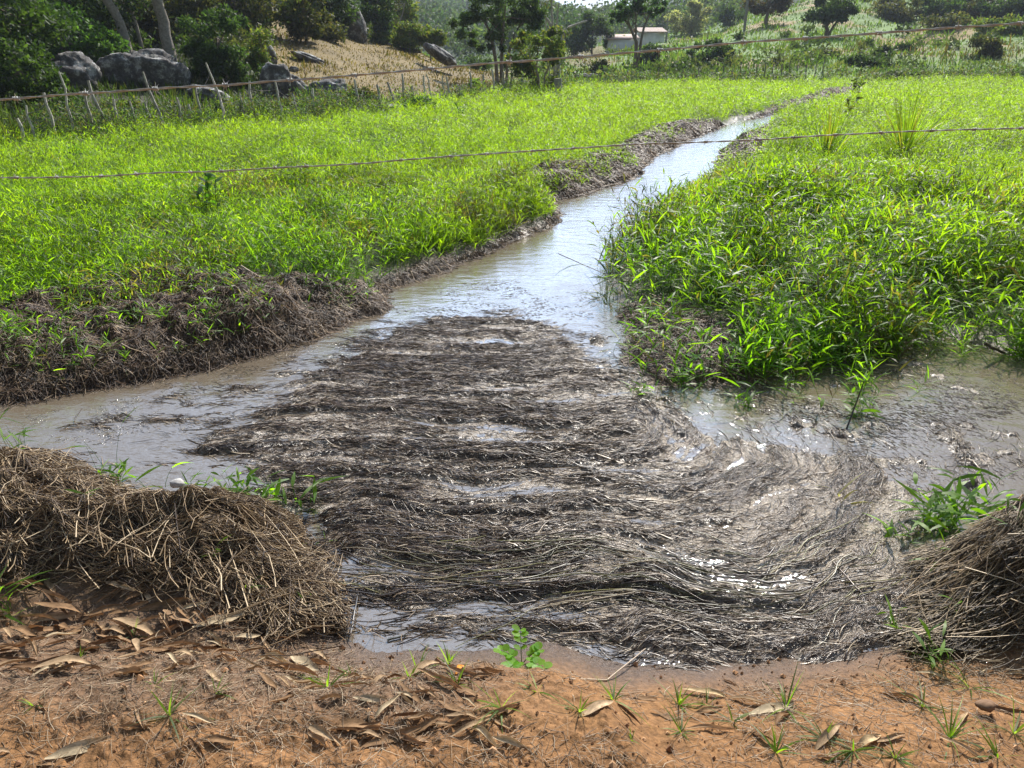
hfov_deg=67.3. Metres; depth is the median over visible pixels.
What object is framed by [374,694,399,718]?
dead leaf
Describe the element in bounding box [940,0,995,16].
shrub
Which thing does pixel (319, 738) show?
dead leaf
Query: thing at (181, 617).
dead leaf
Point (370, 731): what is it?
dead leaf
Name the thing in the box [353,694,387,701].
dead leaf
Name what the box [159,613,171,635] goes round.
dead leaf
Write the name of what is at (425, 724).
dead leaf
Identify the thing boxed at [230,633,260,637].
dead leaf
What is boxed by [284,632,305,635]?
dead leaf
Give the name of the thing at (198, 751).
dead leaf
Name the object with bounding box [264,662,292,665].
dead leaf
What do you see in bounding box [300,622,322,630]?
dead leaf
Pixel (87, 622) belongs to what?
dead leaf
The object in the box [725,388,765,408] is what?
grass sprig
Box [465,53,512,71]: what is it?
bush
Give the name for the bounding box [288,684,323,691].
dead leaf
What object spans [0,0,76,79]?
dense tree
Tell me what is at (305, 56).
boulder
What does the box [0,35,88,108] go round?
bush
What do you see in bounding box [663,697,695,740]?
grass tuft
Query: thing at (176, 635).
dead leaf
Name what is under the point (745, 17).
utility pole
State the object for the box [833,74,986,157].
grass tussock
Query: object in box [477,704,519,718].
dead leaf
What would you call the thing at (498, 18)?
broad tree
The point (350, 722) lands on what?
dead leaf
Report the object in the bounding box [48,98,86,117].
weed clump
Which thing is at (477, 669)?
dead leaf
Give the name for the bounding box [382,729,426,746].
dead leaf
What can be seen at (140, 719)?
dead leaf
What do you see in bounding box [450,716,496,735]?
dead leaf
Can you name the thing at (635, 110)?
grass
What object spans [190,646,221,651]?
dead leaf
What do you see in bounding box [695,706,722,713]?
dead leaf
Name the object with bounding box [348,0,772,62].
forest
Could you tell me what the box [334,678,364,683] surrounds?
dead leaf
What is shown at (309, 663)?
dead leaf
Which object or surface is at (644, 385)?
grass sprig
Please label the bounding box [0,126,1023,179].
barbed wire
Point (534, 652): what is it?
round leaved plant
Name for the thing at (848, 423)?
stick
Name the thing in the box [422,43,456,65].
boulder
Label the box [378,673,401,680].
dead leaf
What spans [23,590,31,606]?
dead leaf
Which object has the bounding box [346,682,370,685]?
dead leaf
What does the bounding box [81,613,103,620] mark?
dead leaf
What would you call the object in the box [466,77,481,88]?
weed clump
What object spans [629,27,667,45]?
farmhouse
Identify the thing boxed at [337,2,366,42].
boulder
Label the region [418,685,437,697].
dead leaf
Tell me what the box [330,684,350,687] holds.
dead leaf
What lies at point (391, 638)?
stick
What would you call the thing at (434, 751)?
earth crumbs
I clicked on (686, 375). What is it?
grass sprig
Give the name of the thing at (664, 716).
dead leaf
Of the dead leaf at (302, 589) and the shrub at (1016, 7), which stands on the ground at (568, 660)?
the shrub at (1016, 7)
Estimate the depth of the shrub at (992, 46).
50.76 m
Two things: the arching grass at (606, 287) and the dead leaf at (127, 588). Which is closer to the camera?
the dead leaf at (127, 588)
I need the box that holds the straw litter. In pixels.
[0,572,1023,767]
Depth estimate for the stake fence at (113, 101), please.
16.82 m
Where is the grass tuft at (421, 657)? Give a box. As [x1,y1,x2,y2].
[407,644,433,671]
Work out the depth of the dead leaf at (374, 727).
2.06 m
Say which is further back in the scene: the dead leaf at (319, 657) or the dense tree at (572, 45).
the dense tree at (572, 45)
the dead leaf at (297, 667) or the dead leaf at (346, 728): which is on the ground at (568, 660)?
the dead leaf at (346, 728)
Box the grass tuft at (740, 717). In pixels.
[707,700,751,728]
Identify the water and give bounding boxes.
[0,94,1023,665]
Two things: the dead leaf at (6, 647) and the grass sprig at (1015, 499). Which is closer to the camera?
the dead leaf at (6, 647)
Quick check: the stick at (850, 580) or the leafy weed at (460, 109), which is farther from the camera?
the leafy weed at (460, 109)
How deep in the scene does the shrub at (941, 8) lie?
79.95 m
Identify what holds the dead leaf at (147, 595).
on the straw heap at (181, 544)
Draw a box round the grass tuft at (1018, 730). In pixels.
[976,691,1023,741]
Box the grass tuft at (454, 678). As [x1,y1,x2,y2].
[432,660,474,691]
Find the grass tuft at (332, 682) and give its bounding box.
[300,665,354,688]
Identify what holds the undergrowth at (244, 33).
on the ground at (568, 660)
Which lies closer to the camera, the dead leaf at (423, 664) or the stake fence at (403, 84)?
the dead leaf at (423, 664)
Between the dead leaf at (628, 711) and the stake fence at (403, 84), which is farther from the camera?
the stake fence at (403, 84)
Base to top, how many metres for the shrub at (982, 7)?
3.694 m
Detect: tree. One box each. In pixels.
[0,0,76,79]
[2,0,153,52]
[14,0,131,63]
[98,0,216,43]
[102,0,132,53]
[128,1,143,48]
[151,0,177,59]
[190,0,288,35]
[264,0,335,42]
[302,0,362,29]
[358,0,397,37]
[376,0,422,30]
[445,0,548,84]
[540,0,559,76]
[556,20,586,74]
[556,25,588,55]
[575,10,614,54]
[608,0,667,67]
[663,0,711,34]
[713,5,747,27]
[739,0,793,24]
[801,0,860,35]
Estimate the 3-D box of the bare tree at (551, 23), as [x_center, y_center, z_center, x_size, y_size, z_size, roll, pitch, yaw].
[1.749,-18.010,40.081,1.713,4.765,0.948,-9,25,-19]
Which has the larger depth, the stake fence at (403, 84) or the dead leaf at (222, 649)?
the stake fence at (403, 84)
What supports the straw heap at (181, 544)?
on the ground at (568, 660)
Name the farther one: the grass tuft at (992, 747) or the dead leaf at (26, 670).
the dead leaf at (26, 670)
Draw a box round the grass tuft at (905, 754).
[868,732,922,767]
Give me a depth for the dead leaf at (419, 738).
2.04 m
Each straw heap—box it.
[0,439,402,661]
[833,494,1023,685]
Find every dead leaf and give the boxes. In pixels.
[0,591,17,595]
[0,596,16,604]
[0,637,47,651]
[0,643,27,646]
[0,651,16,655]
[0,656,36,663]
[0,659,28,666]
[0,747,9,751]
[1,646,23,649]
[3,578,42,586]
[3,627,10,637]
[4,656,59,669]
[10,625,36,635]
[11,667,42,672]
[13,626,62,638]
[20,613,58,620]
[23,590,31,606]
[24,635,37,656]
[25,751,39,756]
[28,625,44,627]
[30,612,77,621]
[31,655,90,669]
[32,586,71,603]
[33,663,63,674]
[34,602,85,613]
[37,632,76,641]
[39,759,67,764]
[40,662,84,673]
[42,638,75,646]
[43,578,55,594]
[44,592,67,613]
[44,735,111,758]
[53,622,69,627]
[57,626,79,631]
[59,646,101,652]
[59,648,86,655]
[62,623,93,632]
[68,648,97,651]
[79,637,99,646]
[79,664,100,671]
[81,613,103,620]
[81,620,96,625]
[84,603,127,615]
[84,639,118,646]
[88,636,120,643]
[94,624,129,629]
[96,634,133,645]
[97,619,104,632]
[97,660,150,679]
[101,625,124,633]
[106,581,123,589]
[108,601,147,614]
[108,635,125,642]
[110,619,132,637]
[113,617,155,634]
[115,644,153,650]
[115,652,149,658]
[115,666,147,675]
[116,614,166,635]
[117,661,153,667]
[119,584,134,590]
[119,722,152,728]
[120,591,146,606]
[126,647,167,655]
[129,576,153,594]
[129,667,153,673]
[131,626,147,637]
[132,638,139,650]
[134,706,144,729]
[138,597,188,610]
[140,636,165,643]
[142,590,152,601]
[143,622,187,640]
[150,647,183,650]
[156,640,200,647]
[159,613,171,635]
[160,661,190,671]
[162,642,199,646]
[163,609,198,622]
[165,652,178,664]
[168,632,185,639]
[173,648,192,655]
[176,601,207,611]
[176,603,189,618]
[177,665,203,673]
[182,712,215,723]
[186,735,205,760]
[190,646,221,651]
[191,610,208,626]
[192,612,242,626]
[192,646,206,653]
[196,735,237,742]
[204,692,231,702]
[206,669,221,680]
[207,609,228,617]
[207,640,225,647]
[208,607,249,616]
[208,631,224,647]
[209,648,237,657]
[213,592,238,621]
[213,654,237,658]
[214,629,241,631]
[218,654,236,661]
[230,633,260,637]
[238,657,257,664]
[242,646,267,651]
[245,664,263,669]
[255,656,273,661]
[258,652,287,661]
[259,672,277,687]
[261,636,270,650]
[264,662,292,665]
[265,659,317,675]
[266,649,284,654]
[267,692,299,702]
[276,675,291,688]
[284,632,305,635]
[285,586,313,595]
[288,679,318,682]
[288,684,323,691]
[289,627,312,636]
[290,656,318,670]
[291,658,330,665]
[296,656,330,663]
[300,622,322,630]
[307,732,326,747]
[308,725,333,739]
[309,649,327,660]
[316,693,350,699]
[327,730,343,745]
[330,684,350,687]
[331,727,360,732]
[333,718,371,727]
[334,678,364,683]
[344,672,359,677]
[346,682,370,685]
[347,720,380,734]
[352,729,380,737]
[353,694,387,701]
[357,725,389,730]
[361,675,373,679]
[361,726,420,747]
[372,674,389,682]
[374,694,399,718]
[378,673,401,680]
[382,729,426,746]
[390,712,418,717]
[394,691,423,701]
[394,716,439,742]
[397,675,413,679]
[397,689,438,695]
[399,682,421,703]
[401,694,414,707]
[405,660,438,675]
[408,711,433,718]
[409,735,428,741]
[410,716,442,734]
[417,668,461,689]
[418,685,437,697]
[430,722,454,725]
[438,700,466,713]
[444,665,485,679]
[444,715,468,727]
[446,710,477,717]
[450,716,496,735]
[457,686,478,695]
[464,668,487,671]
[470,672,493,679]
[470,725,499,747]
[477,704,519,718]
[483,667,503,672]
[492,718,513,729]
[493,736,526,747]
[497,732,518,744]
[578,700,613,716]
[618,704,640,723]
[629,694,656,700]
[651,708,685,721]
[682,688,727,697]
[684,724,736,729]
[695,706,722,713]
[728,695,774,705]
[748,701,793,714]
[753,733,776,745]
[775,711,789,723]
[812,755,849,760]
[814,724,839,749]
[857,734,880,746]
[877,733,904,741]
[878,692,931,705]
[917,670,954,681]
[939,736,986,762]
[957,711,968,728]
[995,705,1023,712]
[1005,670,1023,674]
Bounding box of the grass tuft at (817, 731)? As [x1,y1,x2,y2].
[778,709,854,748]
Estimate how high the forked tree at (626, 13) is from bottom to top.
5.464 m
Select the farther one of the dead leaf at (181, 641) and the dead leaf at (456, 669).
the dead leaf at (181, 641)
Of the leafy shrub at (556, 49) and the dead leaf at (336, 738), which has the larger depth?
the leafy shrub at (556, 49)
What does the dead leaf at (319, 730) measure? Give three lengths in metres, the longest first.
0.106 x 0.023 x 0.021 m
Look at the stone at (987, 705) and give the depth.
2.22 m
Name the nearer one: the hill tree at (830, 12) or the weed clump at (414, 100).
the weed clump at (414, 100)
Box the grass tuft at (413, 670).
[392,664,425,679]
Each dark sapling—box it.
[844,82,865,117]
[849,74,862,95]
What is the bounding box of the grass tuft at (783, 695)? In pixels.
[756,652,813,722]
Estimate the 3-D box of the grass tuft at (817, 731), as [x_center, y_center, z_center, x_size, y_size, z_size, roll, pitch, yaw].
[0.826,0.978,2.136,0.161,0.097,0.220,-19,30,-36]
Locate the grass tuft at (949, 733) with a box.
[910,692,1004,762]
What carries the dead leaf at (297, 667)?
on the straw litter
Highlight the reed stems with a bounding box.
[327,504,913,648]
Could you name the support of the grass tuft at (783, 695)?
on the ground at (568, 660)
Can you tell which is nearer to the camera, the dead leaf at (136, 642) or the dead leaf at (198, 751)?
the dead leaf at (198, 751)
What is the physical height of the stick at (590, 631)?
0.015 m
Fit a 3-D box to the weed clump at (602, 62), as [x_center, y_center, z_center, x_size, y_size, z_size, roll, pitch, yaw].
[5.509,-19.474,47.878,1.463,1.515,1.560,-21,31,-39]
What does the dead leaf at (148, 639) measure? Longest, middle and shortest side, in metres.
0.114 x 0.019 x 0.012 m
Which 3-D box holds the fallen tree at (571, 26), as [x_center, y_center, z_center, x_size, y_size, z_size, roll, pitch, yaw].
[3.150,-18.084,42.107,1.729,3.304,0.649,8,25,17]
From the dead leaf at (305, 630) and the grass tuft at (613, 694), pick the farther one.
the dead leaf at (305, 630)
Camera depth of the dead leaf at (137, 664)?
2.34 m
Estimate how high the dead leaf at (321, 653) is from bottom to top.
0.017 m
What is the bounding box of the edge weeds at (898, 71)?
[4,63,1023,155]
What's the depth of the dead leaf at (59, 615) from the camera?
2.70 m
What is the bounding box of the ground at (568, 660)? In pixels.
[0,0,1023,767]
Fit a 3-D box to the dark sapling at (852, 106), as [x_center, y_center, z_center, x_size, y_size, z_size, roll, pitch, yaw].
[8.328,-6.866,18.825,0.376,0.987,0.424,0,24,0]
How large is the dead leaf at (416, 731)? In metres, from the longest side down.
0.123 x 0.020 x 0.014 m
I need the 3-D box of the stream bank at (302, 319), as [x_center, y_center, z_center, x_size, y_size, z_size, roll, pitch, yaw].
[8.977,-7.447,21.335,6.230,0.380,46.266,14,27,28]
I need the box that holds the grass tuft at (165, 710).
[125,684,215,742]
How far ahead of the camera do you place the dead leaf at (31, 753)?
2.02 m
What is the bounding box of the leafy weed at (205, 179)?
[193,164,222,219]
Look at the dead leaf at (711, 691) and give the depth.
2.41 m
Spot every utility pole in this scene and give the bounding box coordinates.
[661,18,673,42]
[743,0,748,30]
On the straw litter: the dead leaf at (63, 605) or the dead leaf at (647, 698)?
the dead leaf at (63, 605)
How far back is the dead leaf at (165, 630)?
2.62 m
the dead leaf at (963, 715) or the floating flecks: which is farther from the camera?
the floating flecks
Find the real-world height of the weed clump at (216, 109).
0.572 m
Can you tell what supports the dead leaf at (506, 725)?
on the ground at (568, 660)
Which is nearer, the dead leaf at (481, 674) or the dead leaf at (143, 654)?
the dead leaf at (481, 674)
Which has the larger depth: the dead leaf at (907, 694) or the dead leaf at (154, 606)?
the dead leaf at (154, 606)
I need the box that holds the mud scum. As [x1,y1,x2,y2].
[98,316,1017,666]
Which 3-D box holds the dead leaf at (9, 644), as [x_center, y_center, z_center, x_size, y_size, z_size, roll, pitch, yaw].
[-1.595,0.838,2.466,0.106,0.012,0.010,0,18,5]
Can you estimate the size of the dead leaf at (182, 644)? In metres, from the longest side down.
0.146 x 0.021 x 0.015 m
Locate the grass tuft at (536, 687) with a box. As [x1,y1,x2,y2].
[516,672,556,699]
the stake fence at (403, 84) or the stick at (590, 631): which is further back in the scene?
the stake fence at (403, 84)
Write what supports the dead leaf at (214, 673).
on the straw litter
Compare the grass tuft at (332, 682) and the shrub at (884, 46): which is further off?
the shrub at (884, 46)
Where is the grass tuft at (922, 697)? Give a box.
[869,671,959,713]
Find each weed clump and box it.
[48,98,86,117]
[100,96,143,115]
[193,103,220,113]
[262,97,298,111]
[346,84,377,107]
[400,96,436,112]
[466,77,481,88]
[589,59,610,77]
[601,72,629,82]
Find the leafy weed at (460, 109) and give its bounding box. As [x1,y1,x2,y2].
[454,103,467,117]
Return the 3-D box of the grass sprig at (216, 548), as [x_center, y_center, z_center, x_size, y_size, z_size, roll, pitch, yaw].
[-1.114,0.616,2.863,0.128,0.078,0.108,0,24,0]
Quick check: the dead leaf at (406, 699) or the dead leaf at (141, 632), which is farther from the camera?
the dead leaf at (141, 632)
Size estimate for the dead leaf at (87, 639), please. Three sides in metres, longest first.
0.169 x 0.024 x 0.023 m
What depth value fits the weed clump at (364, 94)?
22.70 m
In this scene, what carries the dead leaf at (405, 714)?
on the ground at (568, 660)
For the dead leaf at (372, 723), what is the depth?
2.07 m
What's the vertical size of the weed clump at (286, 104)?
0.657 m
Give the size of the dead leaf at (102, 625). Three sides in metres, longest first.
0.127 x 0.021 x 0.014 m
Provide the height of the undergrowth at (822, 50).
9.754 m
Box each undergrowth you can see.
[0,0,422,68]
[504,0,1023,82]
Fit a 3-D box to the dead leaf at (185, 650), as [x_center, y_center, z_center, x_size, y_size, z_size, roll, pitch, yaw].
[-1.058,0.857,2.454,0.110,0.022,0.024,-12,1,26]
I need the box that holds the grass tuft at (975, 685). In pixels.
[923,652,1023,705]
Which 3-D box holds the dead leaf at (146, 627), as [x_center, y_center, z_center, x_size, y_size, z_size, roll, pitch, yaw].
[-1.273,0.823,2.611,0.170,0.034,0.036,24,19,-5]
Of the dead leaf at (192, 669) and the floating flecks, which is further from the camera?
the floating flecks
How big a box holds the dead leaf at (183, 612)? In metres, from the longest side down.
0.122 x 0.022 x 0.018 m
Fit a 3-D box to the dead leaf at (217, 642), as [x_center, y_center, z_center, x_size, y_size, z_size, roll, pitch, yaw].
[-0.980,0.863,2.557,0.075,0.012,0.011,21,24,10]
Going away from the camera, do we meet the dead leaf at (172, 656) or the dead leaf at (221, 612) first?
the dead leaf at (172, 656)
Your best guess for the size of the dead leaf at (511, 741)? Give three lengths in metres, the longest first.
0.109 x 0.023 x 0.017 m
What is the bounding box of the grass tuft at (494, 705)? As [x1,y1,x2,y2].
[471,684,531,733]
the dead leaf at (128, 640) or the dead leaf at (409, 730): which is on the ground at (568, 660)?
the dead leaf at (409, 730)
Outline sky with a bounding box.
[555,0,646,8]
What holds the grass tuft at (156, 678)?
on the ground at (568, 660)
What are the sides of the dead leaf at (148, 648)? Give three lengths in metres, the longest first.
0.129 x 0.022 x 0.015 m
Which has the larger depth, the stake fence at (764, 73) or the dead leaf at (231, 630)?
the stake fence at (764, 73)
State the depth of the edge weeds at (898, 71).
20.82 m
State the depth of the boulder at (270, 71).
22.90 m
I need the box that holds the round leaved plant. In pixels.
[493,624,552,668]
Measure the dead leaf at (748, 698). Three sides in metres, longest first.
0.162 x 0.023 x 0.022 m
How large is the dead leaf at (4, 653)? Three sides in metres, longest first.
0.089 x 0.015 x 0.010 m
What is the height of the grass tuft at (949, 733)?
0.171 m
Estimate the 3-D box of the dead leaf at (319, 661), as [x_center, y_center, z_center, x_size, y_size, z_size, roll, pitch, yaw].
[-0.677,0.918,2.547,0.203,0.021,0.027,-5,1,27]
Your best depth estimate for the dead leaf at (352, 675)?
2.43 m
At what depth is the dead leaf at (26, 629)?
2.57 m
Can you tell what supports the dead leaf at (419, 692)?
on the ground at (568, 660)
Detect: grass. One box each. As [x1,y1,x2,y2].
[0,0,1023,142]
[0,68,1023,219]
[0,150,1023,504]
[552,238,638,304]
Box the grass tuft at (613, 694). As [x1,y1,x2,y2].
[597,669,652,728]
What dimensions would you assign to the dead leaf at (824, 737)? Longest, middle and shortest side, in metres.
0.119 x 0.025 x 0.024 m
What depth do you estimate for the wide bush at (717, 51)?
50.55 m
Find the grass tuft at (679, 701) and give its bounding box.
[652,677,713,715]
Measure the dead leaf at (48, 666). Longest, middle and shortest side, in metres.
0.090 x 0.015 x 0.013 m
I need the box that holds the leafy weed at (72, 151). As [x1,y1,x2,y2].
[64,144,81,162]
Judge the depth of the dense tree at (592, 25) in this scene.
78.10 m
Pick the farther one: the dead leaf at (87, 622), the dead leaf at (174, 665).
the dead leaf at (87, 622)
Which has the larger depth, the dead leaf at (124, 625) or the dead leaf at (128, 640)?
the dead leaf at (124, 625)
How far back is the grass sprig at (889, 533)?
3.26 m
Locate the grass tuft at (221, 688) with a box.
[211,674,234,698]
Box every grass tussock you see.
[776,130,806,150]
[787,91,885,158]
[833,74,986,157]
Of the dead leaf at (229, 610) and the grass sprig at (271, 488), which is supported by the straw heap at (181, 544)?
the grass sprig at (271, 488)
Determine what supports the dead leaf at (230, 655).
on the straw litter
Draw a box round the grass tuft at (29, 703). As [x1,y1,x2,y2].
[17,699,42,710]
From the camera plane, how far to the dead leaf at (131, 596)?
2.73 m
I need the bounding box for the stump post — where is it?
[554,78,561,97]
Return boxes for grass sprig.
[0,407,38,448]
[0,562,50,624]
[64,488,99,495]
[67,406,137,469]
[90,457,139,484]
[127,462,189,493]
[169,467,219,487]
[194,535,229,557]
[211,463,261,494]
[249,470,283,500]
[264,472,342,511]
[620,380,653,393]
[659,363,701,389]
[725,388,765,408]
[839,369,897,418]
[864,513,922,543]
[877,595,909,628]
[891,467,992,537]
[908,513,949,569]
[908,617,957,673]
[937,470,1016,518]
[989,492,1023,525]
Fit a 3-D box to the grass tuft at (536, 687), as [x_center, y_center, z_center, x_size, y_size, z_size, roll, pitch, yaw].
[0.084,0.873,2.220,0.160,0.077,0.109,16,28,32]
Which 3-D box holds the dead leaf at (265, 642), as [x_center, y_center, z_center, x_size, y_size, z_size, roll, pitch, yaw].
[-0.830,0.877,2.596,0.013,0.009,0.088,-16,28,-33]
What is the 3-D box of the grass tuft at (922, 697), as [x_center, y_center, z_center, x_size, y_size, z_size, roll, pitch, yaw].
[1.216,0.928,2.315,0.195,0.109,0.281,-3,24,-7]
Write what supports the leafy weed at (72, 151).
on the ground at (568, 660)
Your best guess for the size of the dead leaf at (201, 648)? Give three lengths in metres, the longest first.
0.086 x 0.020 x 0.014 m
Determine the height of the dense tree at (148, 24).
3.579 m
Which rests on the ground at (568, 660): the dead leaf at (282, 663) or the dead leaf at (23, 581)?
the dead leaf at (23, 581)
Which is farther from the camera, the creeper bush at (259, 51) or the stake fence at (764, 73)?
the stake fence at (764, 73)
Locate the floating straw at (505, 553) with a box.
[55,307,1023,672]
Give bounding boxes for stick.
[350,592,358,633]
[387,634,406,640]
[558,253,604,273]
[560,626,649,633]
[569,648,645,680]
[833,562,873,604]
[846,381,863,429]
[984,342,1005,353]
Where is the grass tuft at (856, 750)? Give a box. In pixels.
[815,726,896,766]
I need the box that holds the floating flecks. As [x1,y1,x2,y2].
[24,281,1023,493]
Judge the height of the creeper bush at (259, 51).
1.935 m
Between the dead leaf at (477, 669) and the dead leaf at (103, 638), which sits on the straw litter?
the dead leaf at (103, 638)
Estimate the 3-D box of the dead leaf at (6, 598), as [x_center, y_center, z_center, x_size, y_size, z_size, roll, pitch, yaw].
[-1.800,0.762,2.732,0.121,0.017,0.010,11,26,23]
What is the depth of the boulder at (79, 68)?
20.84 m
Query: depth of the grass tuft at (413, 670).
2.30 m
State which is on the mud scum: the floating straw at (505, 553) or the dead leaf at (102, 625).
the floating straw at (505, 553)
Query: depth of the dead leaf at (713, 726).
2.21 m
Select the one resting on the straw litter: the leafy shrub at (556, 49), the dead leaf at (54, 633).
the dead leaf at (54, 633)
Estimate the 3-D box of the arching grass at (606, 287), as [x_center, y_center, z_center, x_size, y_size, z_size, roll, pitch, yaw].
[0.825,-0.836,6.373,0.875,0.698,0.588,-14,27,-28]
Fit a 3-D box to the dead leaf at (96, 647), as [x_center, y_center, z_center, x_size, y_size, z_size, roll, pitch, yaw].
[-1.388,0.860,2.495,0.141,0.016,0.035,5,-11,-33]
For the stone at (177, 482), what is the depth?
3.44 m
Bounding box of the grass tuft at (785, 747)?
[746,719,809,755]
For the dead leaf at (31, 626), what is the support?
on the straw litter
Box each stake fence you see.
[16,63,338,142]
[353,69,531,105]
[567,58,825,84]
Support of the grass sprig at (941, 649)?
on the ground at (568, 660)
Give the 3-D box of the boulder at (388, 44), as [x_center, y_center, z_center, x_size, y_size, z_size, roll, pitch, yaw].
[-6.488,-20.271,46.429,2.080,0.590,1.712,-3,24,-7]
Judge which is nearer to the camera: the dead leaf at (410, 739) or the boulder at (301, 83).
the dead leaf at (410, 739)
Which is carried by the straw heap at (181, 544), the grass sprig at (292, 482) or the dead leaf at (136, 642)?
the grass sprig at (292, 482)
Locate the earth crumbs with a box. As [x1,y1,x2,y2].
[0,615,1021,767]
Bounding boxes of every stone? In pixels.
[170,478,184,487]
[975,699,996,712]
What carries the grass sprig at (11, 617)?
on the ground at (568, 660)
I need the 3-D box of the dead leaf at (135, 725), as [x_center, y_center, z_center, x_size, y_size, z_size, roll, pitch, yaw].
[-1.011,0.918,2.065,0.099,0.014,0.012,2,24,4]
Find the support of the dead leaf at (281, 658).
on the straw litter
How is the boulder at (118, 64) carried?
on the ground at (568, 660)
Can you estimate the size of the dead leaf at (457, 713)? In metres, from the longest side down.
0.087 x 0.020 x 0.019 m
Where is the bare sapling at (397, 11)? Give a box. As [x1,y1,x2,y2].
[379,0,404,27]
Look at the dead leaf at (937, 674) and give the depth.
2.47 m
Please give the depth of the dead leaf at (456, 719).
2.08 m
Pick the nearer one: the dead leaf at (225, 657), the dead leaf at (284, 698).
the dead leaf at (284, 698)
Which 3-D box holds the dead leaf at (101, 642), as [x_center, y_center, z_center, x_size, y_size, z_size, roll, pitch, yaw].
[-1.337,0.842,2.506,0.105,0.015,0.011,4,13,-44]
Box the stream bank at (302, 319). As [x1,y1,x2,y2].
[0,85,852,411]
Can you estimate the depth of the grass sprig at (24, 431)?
3.93 m
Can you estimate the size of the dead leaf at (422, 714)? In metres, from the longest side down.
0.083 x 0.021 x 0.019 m
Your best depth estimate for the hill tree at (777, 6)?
79.89 m
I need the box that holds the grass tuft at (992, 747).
[953,712,1020,767]
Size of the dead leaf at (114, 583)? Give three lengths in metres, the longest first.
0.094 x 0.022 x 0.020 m
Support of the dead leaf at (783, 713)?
on the ground at (568, 660)
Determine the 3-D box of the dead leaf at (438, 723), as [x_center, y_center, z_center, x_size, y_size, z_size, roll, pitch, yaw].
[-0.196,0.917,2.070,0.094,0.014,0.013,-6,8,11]
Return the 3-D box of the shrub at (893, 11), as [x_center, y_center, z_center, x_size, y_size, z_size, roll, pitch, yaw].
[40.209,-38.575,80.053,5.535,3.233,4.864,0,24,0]
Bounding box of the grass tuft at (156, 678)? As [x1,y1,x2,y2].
[146,671,179,687]
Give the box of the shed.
[605,34,639,53]
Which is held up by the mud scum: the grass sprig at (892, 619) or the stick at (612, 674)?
the grass sprig at (892, 619)
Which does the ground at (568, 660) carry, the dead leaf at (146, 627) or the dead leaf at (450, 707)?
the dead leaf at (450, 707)
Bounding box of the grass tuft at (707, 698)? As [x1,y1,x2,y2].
[698,689,720,703]
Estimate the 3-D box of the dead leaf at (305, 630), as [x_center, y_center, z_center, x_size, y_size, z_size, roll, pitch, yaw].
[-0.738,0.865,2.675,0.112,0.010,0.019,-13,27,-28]
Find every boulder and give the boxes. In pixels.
[47,51,101,89]
[96,52,132,87]
[128,48,191,90]
[185,84,231,103]
[252,33,277,64]
[259,62,290,97]
[288,74,308,97]
[289,66,298,71]
[290,51,323,63]
[309,78,346,100]
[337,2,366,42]
[387,43,421,52]
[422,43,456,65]
[578,73,597,79]
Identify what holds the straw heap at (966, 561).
on the ground at (568, 660)
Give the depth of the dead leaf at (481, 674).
2.28 m
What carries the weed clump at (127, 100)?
on the ground at (568, 660)
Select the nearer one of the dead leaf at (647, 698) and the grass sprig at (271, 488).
the dead leaf at (647, 698)
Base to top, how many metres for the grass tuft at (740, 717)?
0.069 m
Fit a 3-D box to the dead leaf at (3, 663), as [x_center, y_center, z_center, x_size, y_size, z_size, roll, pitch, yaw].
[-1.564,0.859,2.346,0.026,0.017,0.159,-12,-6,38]
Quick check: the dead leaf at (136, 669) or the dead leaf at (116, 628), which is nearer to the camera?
the dead leaf at (136, 669)
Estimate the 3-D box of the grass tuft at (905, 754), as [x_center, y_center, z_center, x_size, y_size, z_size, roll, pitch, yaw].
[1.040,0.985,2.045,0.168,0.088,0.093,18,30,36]
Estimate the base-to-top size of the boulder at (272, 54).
1.366 m
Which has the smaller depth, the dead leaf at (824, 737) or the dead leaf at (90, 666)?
the dead leaf at (824, 737)
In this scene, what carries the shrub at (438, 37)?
on the ground at (568, 660)
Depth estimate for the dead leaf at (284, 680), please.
2.30 m
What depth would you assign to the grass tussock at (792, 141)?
13.80 m
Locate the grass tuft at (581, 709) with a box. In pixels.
[553,689,595,711]
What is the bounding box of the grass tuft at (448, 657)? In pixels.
[427,640,463,667]
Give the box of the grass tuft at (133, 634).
[126,621,145,639]
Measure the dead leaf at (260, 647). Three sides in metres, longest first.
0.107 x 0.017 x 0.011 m
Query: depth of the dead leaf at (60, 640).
2.52 m
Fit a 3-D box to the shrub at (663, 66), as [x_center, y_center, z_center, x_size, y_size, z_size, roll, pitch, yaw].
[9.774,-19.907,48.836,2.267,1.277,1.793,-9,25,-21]
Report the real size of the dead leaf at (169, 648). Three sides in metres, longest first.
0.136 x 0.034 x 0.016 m
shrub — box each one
[320,18,348,43]
[367,27,395,45]
[388,19,429,53]
[415,24,448,61]
[504,25,567,94]
[648,62,678,74]
[670,60,690,72]
[838,52,880,67]
[868,0,924,22]
[871,0,907,8]
[872,44,892,55]
[891,41,917,52]
[907,0,966,18]
[918,9,974,32]
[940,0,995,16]
[966,33,1006,57]
[969,12,1023,35]
[972,0,1014,20]
[990,0,1023,18]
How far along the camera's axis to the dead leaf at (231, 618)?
2.65 m
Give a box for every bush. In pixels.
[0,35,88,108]
[174,3,273,86]
[242,24,274,79]
[251,0,302,30]
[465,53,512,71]
[638,42,662,64]
[685,36,736,65]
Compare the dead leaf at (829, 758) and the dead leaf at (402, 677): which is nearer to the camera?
the dead leaf at (829, 758)
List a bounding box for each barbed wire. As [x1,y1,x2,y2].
[0,21,1023,101]
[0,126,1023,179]
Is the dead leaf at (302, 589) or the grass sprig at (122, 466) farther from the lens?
the grass sprig at (122, 466)
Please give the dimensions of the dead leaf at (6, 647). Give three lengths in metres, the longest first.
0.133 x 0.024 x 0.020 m

